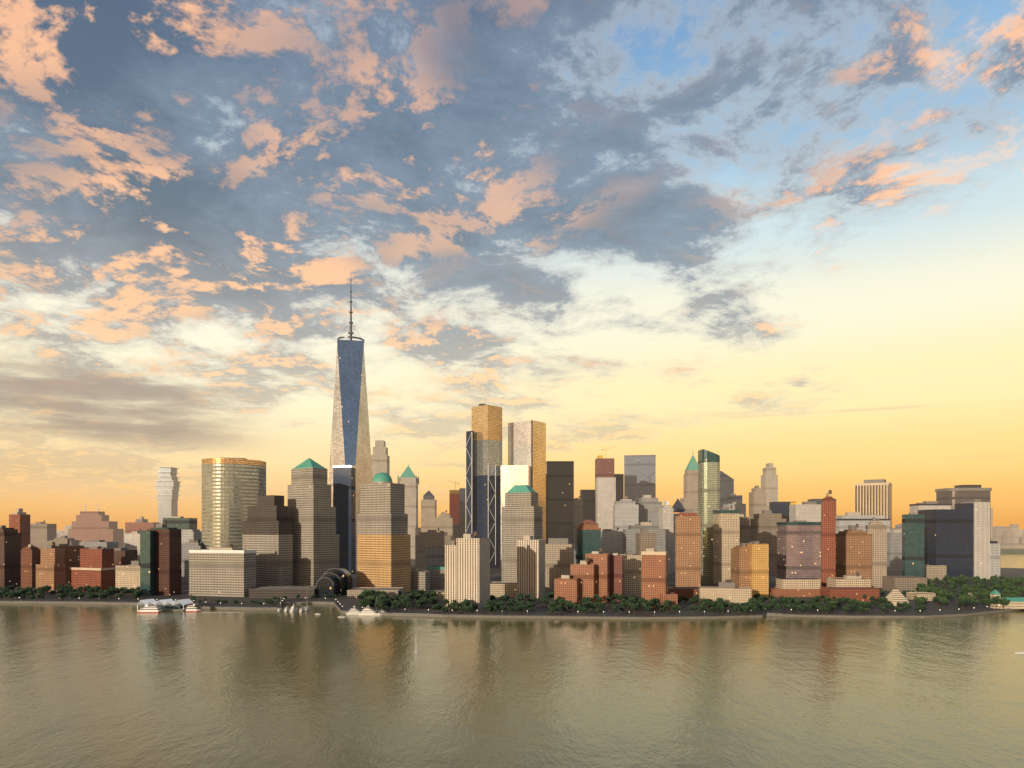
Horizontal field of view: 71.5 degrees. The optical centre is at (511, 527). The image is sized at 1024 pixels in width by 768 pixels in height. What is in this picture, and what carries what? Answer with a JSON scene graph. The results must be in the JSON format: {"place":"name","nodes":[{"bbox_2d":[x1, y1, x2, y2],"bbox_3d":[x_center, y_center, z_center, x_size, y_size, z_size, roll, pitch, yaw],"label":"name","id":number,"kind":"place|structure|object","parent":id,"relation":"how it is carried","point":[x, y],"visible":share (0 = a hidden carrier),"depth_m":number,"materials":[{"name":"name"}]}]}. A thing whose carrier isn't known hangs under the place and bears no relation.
{"place":"outdoors","nodes":[
{"label":"outdoors","id":0,"kind":"place"},
{"bbox_2d":[156,467,180,523],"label":"skyscraper","id":1,"kind":"structure","parent":0,"point":[167,485],"depth_m":2400.00,"materials":[{"name":"white glass"}]},
{"bbox_2d":[397,464,420,558],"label":"skyscraper","id":2,"kind":"structure","parent":0,"point":[409,479],"depth_m":2205.00,"materials":[{"name":"beige stone"}]},
{"bbox_2d":[0,529,1023,767],"bbox_3d":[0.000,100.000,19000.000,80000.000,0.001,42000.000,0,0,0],"label":"water","id":3,"kind":"structure","parent":0,"point":[104,686],"depth_m":436.65,"materials":[{"name":"brown liquid"}]},
{"bbox_2d":[0,559,1023,618],"bbox_3d":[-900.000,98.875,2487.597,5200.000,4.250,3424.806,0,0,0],"label":"ground","id":4,"kind":"structure","parent":0,"point":[344,604],"depth_m":868.24,"materials":[{"name":"concrete"}]},
{"bbox_2d":[0,525,20,586],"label":"building","id":5,"kind":"structure","parent":4,"relation":"on","point":[10,556],"depth_m":1164.30,"materials":[{"name":"brick"}]},
{"bbox_2d":[9,508,29,549],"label":"building","id":6,"kind":"structure","parent":4,"relation":"on","point":[19,519],"depth_m":1308.12,"materials":[{"name":"red brick"}]},
{"bbox_2d":[21,544,40,587],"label":"building","id":7,"kind":"structure","parent":4,"relation":"on","point":[30,556],"depth_m":1154.88,"materials":[{"name":"brown brick"}]},
{"bbox_2d":[30,520,56,549],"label":"building","id":8,"kind":"structure","parent":4,"relation":"on","point":[42,533],"depth_m":1900.00,"materials":[{"name":"grey concrete"}]},
{"bbox_2d":[36,541,65,591],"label":"building","id":9,"kind":"structure","parent":4,"relation":"on","point":[51,569],"depth_m":1087.06,"materials":[{"name":"beige brick"}]},
{"bbox_2d":[47,536,81,545],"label":"building","id":10,"kind":"structure","parent":4,"relation":"on","point":[63,540],"depth_m":1654.42,"materials":[{"name":"grey concrete"}]},
{"bbox_2d":[56,540,88,582],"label":"building","id":11,"kind":"structure","parent":4,"relation":"on","point":[72,556],"depth_m":1250.00,"materials":[{"name":"brown brick"}]},
{"bbox_2d":[69,546,114,591],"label":"building","id":12,"kind":"structure","parent":4,"relation":"on","point":[96,568],"depth_m":1090.87,"materials":[{"name":"red brick"}]},
{"bbox_2d":[68,506,123,547],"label":"stepped building","id":13,"kind":"structure","parent":4,"relation":"on","point":[87,526],"depth_m":2604.20,"materials":[{"name":"pink brick"}]},
{"bbox_2d":[80,540,117,548],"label":"building","id":14,"kind":"structure","parent":4,"relation":"on","point":[109,545],"depth_m":1350.00,"materials":[{"name":"grey concrete"}]},
{"bbox_2d":[114,548,137,566],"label":"building","id":15,"kind":"structure","parent":4,"relation":"on","point":[123,556],"depth_m":1204.19,"materials":[{"name":"brick"}]},
{"bbox_2d":[115,561,139,591],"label":"building","id":16,"kind":"structure","parent":4,"relation":"on","point":[128,576],"depth_m":1071.33,"materials":[{"name":"beige concrete"}]},
{"bbox_2d":[124,529,140,560],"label":"building","id":17,"kind":"structure","parent":4,"relation":"on","point":[132,540],"depth_m":1400.00,"materials":[{"name":"concrete"}]},
{"bbox_2d":[125,516,159,533],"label":"building","id":18,"kind":"structure","parent":4,"relation":"on","point":[141,523],"depth_m":2300.00,"materials":[{"name":"pink brick"}]},
{"bbox_2d":[140,530,154,595],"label":"building","id":19,"kind":"structure","parent":4,"relation":"on","point":[147,562],"depth_m":1016.00,"materials":[{"name":"teal glass"}]},
{"bbox_2d":[147,521,180,595],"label":"building","id":20,"kind":"structure","parent":4,"relation":"on","point":[167,561],"depth_m":1026.94,"materials":[{"name":"brick"}]},
{"bbox_2d":[137,599,198,610],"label":"ferry terminal","id":21,"kind":"object","parent":4,"relation":"on","point":[165,606],"visible":0.74,"depth_m":860.84,"materials":[{"name":"fabric"}]},
{"bbox_2d":[163,516,196,528],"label":"building","id":22,"kind":"structure","parent":4,"relation":"on","point":[179,522],"depth_m":1550.00,"materials":[{"name":"teal glass"}]},
{"bbox_2d":[181,529,201,542],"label":"building","id":23,"kind":"structure","parent":4,"relation":"on","point":[187,535],"depth_m":1350.33,"materials":[{"name":"stone"}]},
{"bbox_2d":[181,537,203,582],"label":"building","id":24,"kind":"structure","parent":4,"relation":"on","point":[194,544],"depth_m":1250.00,"materials":[{"name":"grey concrete"}]},
{"bbox_2d":[189,544,255,596],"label":"office building","id":25,"kind":"structure","parent":4,"relation":"on","point":[230,571],"depth_m":1011.12,"materials":[{"name":"concrete"}]},
{"bbox_2d":[202,458,265,549],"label":"skyscraper","id":26,"kind":"structure","parent":4,"relation":"on","point":[233,489],"depth_m":1259.30,"materials":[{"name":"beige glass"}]},
{"bbox_2d":[242,495,292,586],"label":"office tower","id":27,"kind":"structure","parent":4,"relation":"on","point":[267,535],"depth_m":1093.53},
{"bbox_2d":[249,586,315,597],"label":"low building","id":28,"kind":"structure","parent":4,"relation":"on","point":[280,591],"depth_m":985.00,"materials":[{"name":"grey concrete"}]},
{"bbox_2d":[288,458,338,585],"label":"skyscraper","id":29,"kind":"structure","parent":4,"relation":"on","point":[311,514],"depth_m":1116.53,"materials":[{"name":"beige stone"}]},
{"bbox_2d":[316,568,352,597],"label":"glass atrium","id":30,"kind":"object","parent":4,"relation":"on","point":[335,581],"visible":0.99,"depth_m":1014.00,"materials":[{"name":"black glass"}]},
{"bbox_2d":[333,465,355,573],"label":"skyscraper","id":31,"kind":"structure","parent":4,"relation":"on","point":[344,490],"depth_m":1484.56,"materials":[{"name":"blue glass"}]},
{"bbox_2d":[328,280,372,571],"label":"skyscraper","id":32,"kind":"structure","parent":4,"relation":"on","point":[350,439],"depth_m":1567.82,"materials":[{"name":"blue glass"}]},
{"bbox_2d":[347,587,403,597],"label":"low building","id":33,"kind":"structure","parent":4,"relation":"on","point":[354,592],"depth_m":985.00,"materials":[{"name":"beige stone"}]},
{"bbox_2d":[371,440,389,476],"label":"skyscraper","id":34,"kind":"structure","parent":4,"relation":"on","point":[380,459],"depth_m":2000.00,"materials":[{"name":"beige stone"}]},
{"bbox_2d":[357,472,410,591],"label":"domed skyscraper","id":35,"kind":"structure","parent":4,"relation":"on","point":[383,548],"depth_m":1066.91,"materials":[{"name":"beige stone"}]},
{"bbox_2d":[411,568,429,590],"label":"building","id":36,"kind":"structure","parent":4,"relation":"on","point":[420,579],"depth_m":1105.18,"materials":[{"name":"grey concrete"}]},
{"bbox_2d":[421,496,436,531],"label":"building","id":37,"kind":"structure","parent":4,"relation":"on","point":[428,510],"depth_m":2100.00,"materials":[{"name":"beige stone"}]},
{"bbox_2d":[415,528,451,566],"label":"building","id":38,"kind":"structure","parent":4,"relation":"on","point":[429,538],"depth_m":1750.00,"materials":[{"name":"grey concrete"}]},
{"bbox_2d":[425,546,444,570],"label":"building","id":39,"kind":"structure","parent":4,"relation":"on","point":[434,555],"depth_m":1450.00,"materials":[{"name":"grey stone"}]},
{"bbox_2d":[427,565,444,587],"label":"building base","id":40,"kind":"object","parent":4,"relation":"on","point":[437,576],"visible":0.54,"depth_m":1150.00,"materials":[{"name":"grey concrete"}]},
{"bbox_2d":[435,510,452,540],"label":"building","id":41,"kind":"structure","parent":4,"relation":"on","point":[443,521],"depth_m":2050.00,"materials":[{"name":"beige stone"}]},
{"bbox_2d":[445,538,455,606],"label":"high-rise building","id":42,"kind":"structure","parent":4,"relation":"on","point":[450,572],"depth_m":875.43,"materials":[{"name":"concrete"}]},
{"bbox_2d":[449,490,458,523],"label":"high-rise building","id":43,"kind":"structure","parent":4,"relation":"on","point":[454,504],"depth_m":2300.00,"materials":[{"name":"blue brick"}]},
{"bbox_2d":[459,488,465,537],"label":"building","id":44,"kind":"structure","parent":4,"relation":"on","point":[462,511],"depth_m":2250.00,"materials":[{"name":"grey glass"}]},
{"bbox_2d":[456,531,489,607],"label":"high-rise building","id":45,"kind":"structure","parent":4,"relation":"on","point":[472,568],"depth_m":866.67,"materials":[{"name":"concrete"}]},
{"bbox_2d":[466,404,501,567],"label":"skyscraper","id":46,"kind":"structure","parent":4,"relation":"on","point":[483,471],"depth_m":1715.69,"materials":[{"name":"blue glass"}]},
{"bbox_2d":[490,582,516,596],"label":"building","id":47,"kind":"structure","parent":4,"relation":"on","point":[498,589],"depth_m":1000.00,"materials":[{"name":"beige concrete"}]},
{"bbox_2d":[502,485,541,581],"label":"skyscraper","id":48,"kind":"structure","parent":4,"relation":"on","point":[521,514],"depth_m":1168.21,"materials":[{"name":"beige stone"}]},
{"bbox_2d":[501,420,545,567],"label":"skyscraper","id":49,"kind":"structure","parent":4,"relation":"on","point":[526,465],"depth_m":1765.97,"materials":[{"name":"beige glass"}]},
{"bbox_2d":[517,536,544,598],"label":"high-rise building","id":50,"kind":"structure","parent":4,"relation":"on","point":[530,565],"depth_m":981.26,"materials":[{"name":"beige concrete"}]},
{"bbox_2d":[545,538,573,589],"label":"building","id":51,"kind":"structure","parent":4,"relation":"on","point":[559,556],"depth_m":1106.62,"materials":[{"name":"beige concrete"}]},
{"bbox_2d":[546,461,573,543],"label":"skyscraper","id":52,"kind":"structure","parent":4,"relation":"on","point":[560,499],"depth_m":2000.00,"materials":[{"name":"black glass"}]},
{"bbox_2d":[554,575,578,603],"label":"building","id":53,"kind":"structure","parent":4,"relation":"on","point":[566,587],"depth_m":909.52,"materials":[{"name":"orange brick"}]},
{"bbox_2d":[574,496,582,549],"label":"building","id":54,"kind":"structure","parent":4,"relation":"on","point":[578,510],"depth_m":2050.00,"materials":[{"name":"grey stone"}]},
{"bbox_2d":[570,557,595,602],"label":"building","id":55,"kind":"structure","parent":4,"relation":"on","point":[584,571],"depth_m":919.45,"materials":[{"name":"orange brick"}]},
{"bbox_2d":[580,490,594,521],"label":"building","id":56,"kind":"structure","parent":4,"relation":"on","point":[588,497],"depth_m":2100.00,"materials":[{"name":"grey glass"}]},
{"bbox_2d":[575,524,600,563],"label":"building","id":57,"kind":"structure","parent":4,"relation":"on","point":[587,538],"depth_m":1300.00,"materials":[{"name":"teal glass"}]},
{"bbox_2d":[585,547,609,602],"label":"building","id":58,"kind":"structure","parent":4,"relation":"on","point":[601,560],"depth_m":928.16,"materials":[{"name":"orange brick"}]},
{"bbox_2d":[595,455,613,521],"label":"skyscraper","id":59,"kind":"structure","parent":4,"relation":"on","point":[604,467],"depth_m":2000.00,"materials":[{"name":"red brick"}]},
{"bbox_2d":[596,477,615,530],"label":"white building","id":60,"kind":"structure","parent":4,"relation":"on","point":[605,493],"depth_m":1900.00,"materials":[{"name":"white concrete"}]},
{"bbox_2d":[601,527,622,554],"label":"building","id":61,"kind":"structure","parent":4,"relation":"on","point":[611,542],"depth_m":1500.00,"materials":[{"name":"concrete"}]},
{"bbox_2d":[610,553,623,600],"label":"building","id":62,"kind":"structure","parent":4,"relation":"on","point":[617,573],"depth_m":942.76,"materials":[{"name":"red brick"}]},
{"bbox_2d":[614,474,623,500],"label":"skyscraper","id":63,"kind":"structure","parent":4,"relation":"on","point":[619,487],"depth_m":2100.00,"materials":[{"name":"glass"}]},
{"bbox_2d":[613,496,638,530],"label":"building","id":64,"kind":"structure","parent":4,"relation":"on","point":[625,512],"depth_m":1700.00,"materials":[{"name":"stone"}]},
{"bbox_2d":[619,551,640,596],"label":"building","id":65,"kind":"structure","parent":4,"relation":"on","point":[632,573],"depth_m":1000.00,"materials":[{"name":"grey concrete"}]},
{"bbox_2d":[624,455,655,501],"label":"skyscraper","id":66,"kind":"structure","parent":4,"relation":"on","point":[639,476],"depth_m":2308.93,"materials":[{"name":"metal"}]},
{"bbox_2d":[623,521,665,553],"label":"building","id":67,"kind":"structure","parent":4,"relation":"on","point":[629,538],"depth_m":1400.00,"materials":[{"name":"grey concrete"}]},
{"bbox_2d":[636,529,655,554],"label":"building","id":68,"kind":"structure","parent":4,"relation":"on","point":[645,539],"depth_m":1200.00,"materials":[{"name":"beige concrete"}]},
{"bbox_2d":[636,495,661,525],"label":"building","id":69,"kind":"structure","parent":4,"relation":"on","point":[649,506],"depth_m":1750.00,"materials":[{"name":"grey stone"}]},
{"bbox_2d":[641,548,666,607],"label":"building","id":70,"kind":"structure","parent":4,"relation":"on","point":[653,573],"depth_m":862.83,"materials":[{"name":"orange brick"}]},
{"bbox_2d":[659,501,672,573],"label":"white building","id":71,"kind":"structure","parent":4,"relation":"on","point":[666,516],"depth_m":1500.00,"materials":[{"name":"white concrete"}]},
{"bbox_2d":[660,592,677,608],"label":"low building","id":72,"kind":"structure","parent":4,"relation":"on","point":[672,597],"depth_m":850.00,"materials":[{"name":"orange brick"}]},
{"bbox_2d":[667,587,698,600],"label":"building","id":73,"kind":"structure","parent":4,"relation":"on","point":[688,592],"depth_m":950.00,"materials":[{"name":"brown brick"}]},
{"bbox_2d":[676,510,699,586],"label":"building","id":74,"kind":"structure","parent":4,"relation":"on","point":[687,548],"depth_m":1105.03,"materials":[{"name":"orange brick"}]},
{"bbox_2d":[680,456,697,515],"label":"skyscraper","id":75,"kind":"structure","parent":4,"relation":"on","point":[689,501],"depth_m":2404.00,"materials":[{"name":"beige stone"}]},
{"bbox_2d":[698,449,719,582],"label":"skyscraper","id":76,"kind":"structure","parent":4,"relation":"on","point":[708,482],"depth_m":1250.60,"materials":[{"name":"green glass"}]},
{"bbox_2d":[699,582,751,605],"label":"building","id":77,"kind":"structure","parent":4,"relation":"on","point":[729,592],"depth_m":887.46,"materials":[{"name":"beige concrete"}]},
{"bbox_2d":[713,505,739,584],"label":"building","id":78,"kind":"structure","parent":4,"relation":"on","point":[726,529],"depth_m":1200.00,"materials":[{"name":"beige stone"}]},
{"bbox_2d":[720,480,733,506],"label":"skyscraper","id":79,"kind":"structure","parent":4,"relation":"on","point":[726,488],"depth_m":2000.00,"materials":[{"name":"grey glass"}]},
{"bbox_2d":[731,543,749,586],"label":"building","id":80,"kind":"structure","parent":4,"relation":"on","point":[740,565],"depth_m":1010.25,"materials":[{"name":"orange brick"}]},
{"bbox_2d":[740,514,749,542],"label":"building","id":81,"kind":"structure","parent":4,"relation":"on","point":[744,529],"depth_m":1300.00,"materials":[{"name":"beige stone"}]},
{"bbox_2d":[746,541,768,596],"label":"building","id":82,"kind":"structure","parent":4,"relation":"on","point":[759,568],"depth_m":1000.00,"materials":[{"name":"gold brick"}]},
{"bbox_2d":[749,486,766,518],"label":"building","id":83,"kind":"structure","parent":4,"relation":"on","point":[757,499],"depth_m":1900.00,"materials":[{"name":"beige stone"}]},
{"bbox_2d":[750,510,785,573],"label":"building","id":84,"kind":"structure","parent":4,"relation":"on","point":[763,527],"depth_m":1500.00,"materials":[{"name":"beige concrete"}]},
{"bbox_2d":[761,463,777,509],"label":"skyscraper","id":85,"kind":"structure","parent":4,"relation":"on","point":[769,480],"depth_m":2300.00,"materials":[{"name":"beige stone"}]},
{"bbox_2d":[769,502,789,521],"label":"building","id":86,"kind":"structure","parent":4,"relation":"on","point":[779,507],"depth_m":1800.00,"materials":[{"name":"blue glass"}]},
{"bbox_2d":[769,578,820,596],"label":"building","id":87,"kind":"structure","parent":4,"relation":"on","point":[797,587],"depth_m":1001.80,"materials":[{"name":"beige brick"}]},
{"bbox_2d":[777,520,820,578],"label":"building","id":88,"kind":"structure","parent":4,"relation":"on","point":[798,548],"depth_m":1100.00,"materials":[{"name":"pink glass"}]},
{"bbox_2d":[789,502,820,521],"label":"building","id":89,"kind":"structure","parent":4,"relation":"on","point":[809,511],"depth_m":1700.00,"materials":[{"name":"beige concrete"}]},
{"bbox_2d":[821,490,835,586],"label":"building","id":90,"kind":"structure","parent":4,"relation":"on","point":[828,536],"depth_m":1053.73,"materials":[{"name":"red brick"}]},
{"bbox_2d":[827,572,870,586],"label":"building","id":91,"kind":"structure","parent":4,"relation":"on","point":[857,580],"depth_m":1000.00,"materials":[{"name":"concrete"}]},
{"bbox_2d":[820,587,879,600],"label":"building","id":92,"kind":"structure","parent":4,"relation":"on","point":[851,593],"depth_m":940.00,"materials":[{"name":"red brick"}]},
{"bbox_2d":[836,524,871,586],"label":"building","id":93,"kind":"structure","parent":4,"relation":"on","point":[853,551],"depth_m":1150.00,"materials":[{"name":"orange brick"}]},
{"bbox_2d":[836,512,889,532],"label":"building","id":94,"kind":"structure","parent":4,"relation":"on","point":[843,522],"depth_m":1650.00,"materials":[{"name":"concrete"}]},
{"bbox_2d":[855,479,891,532],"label":"skyscraper","id":95,"kind":"structure","parent":4,"relation":"on","point":[873,497],"depth_m":1924.03,"materials":[{"name":"concrete"}]},
{"bbox_2d":[866,517,886,587],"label":"building","id":96,"kind":"structure","parent":4,"relation":"on","point":[877,529],"depth_m":1154.09,"materials":[{"name":"beige concrete"}]},
{"bbox_2d":[887,529,901,570],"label":"high-rise building","id":97,"kind":"structure","parent":4,"relation":"on","point":[894,549],"depth_m":1600.00,"materials":[{"name":"grey concrete"}]},
{"bbox_2d":[883,589,908,605],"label":"stepped-roof building","id":98,"kind":"structure","parent":4,"relation":"on","point":[894,596],"depth_m":893.86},
{"bbox_2d":[883,576,926,591],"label":"building","id":99,"kind":"structure","parent":4,"relation":"on","point":[900,583],"depth_m":1080.00,"materials":[{"name":"grey stone"}]},
{"bbox_2d":[902,513,923,576],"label":"building","id":100,"kind":"structure","parent":4,"relation":"on","point":[912,544],"depth_m":1254.89,"materials":[{"name":"teal glass"}]},
{"bbox_2d":[909,500,951,513],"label":"building","id":101,"kind":"structure","parent":4,"relation":"on","point":[924,505],"depth_m":1700.00,"materials":[{"name":"concrete"}]},
{"bbox_2d":[924,564,945,579],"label":"building","id":102,"kind":"structure","parent":4,"relation":"on","point":[932,572],"depth_m":1333.00,"materials":[{"name":"beige concrete"}]},
{"bbox_2d":[918,509,969,578],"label":"building","id":103,"kind":"structure","parent":4,"relation":"on","point":[947,537],"depth_m":1350.00,"materials":[{"name":"blue glass"}]},
{"bbox_2d":[955,503,973,577],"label":"building","id":104,"kind":"structure","parent":4,"relation":"on","point":[970,506],"depth_m":1352.00,"materials":[{"name":"grey concrete"}]},
{"bbox_2d":[968,498,989,578],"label":"building","id":105,"kind":"structure","parent":4,"relation":"on","point":[981,540],"depth_m":1350.00,"materials":[{"name":"concrete"}]},
{"bbox_2d":[990,541,1000,576],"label":"building","id":106,"kind":"structure","parent":4,"relation":"on","point":[995,557],"depth_m":1400.00,"materials":[{"name":"concrete"}]},
{"bbox_2d":[990,589,1023,608],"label":"pier building","id":107,"kind":"structure","parent":4,"relation":"on","point":[1016,603],"depth_m":855.51,"materials":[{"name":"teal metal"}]},
{"bbox_2d":[0,0,1023,528],"label":"sky","id":108,"kind":"structure","parent":0,"point":[752,234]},
{"bbox_2d":[59,532,1023,553],"bbox_3d":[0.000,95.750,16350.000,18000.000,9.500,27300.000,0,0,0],"label":"building","id":109,"kind":"structure","parent":0,"point":[1012,551],"depth_m":2831.37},
{"bbox_2d":[57,508,1023,543],"bbox_3d":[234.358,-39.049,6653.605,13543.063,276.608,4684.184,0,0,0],"label":"skyline","id":110,"kind":"structure","parent":109,"relation":"on","point":[1012,533],"depth_m":4563.09,"materials":[{"name":"brown stone"}]},
{"bbox_2d":[935,485,991,508],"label":"building","id":111,"kind":"structure","parent":0,"point":[956,494],"depth_m":1900.45,"materials":[{"name":"grey concrete"}]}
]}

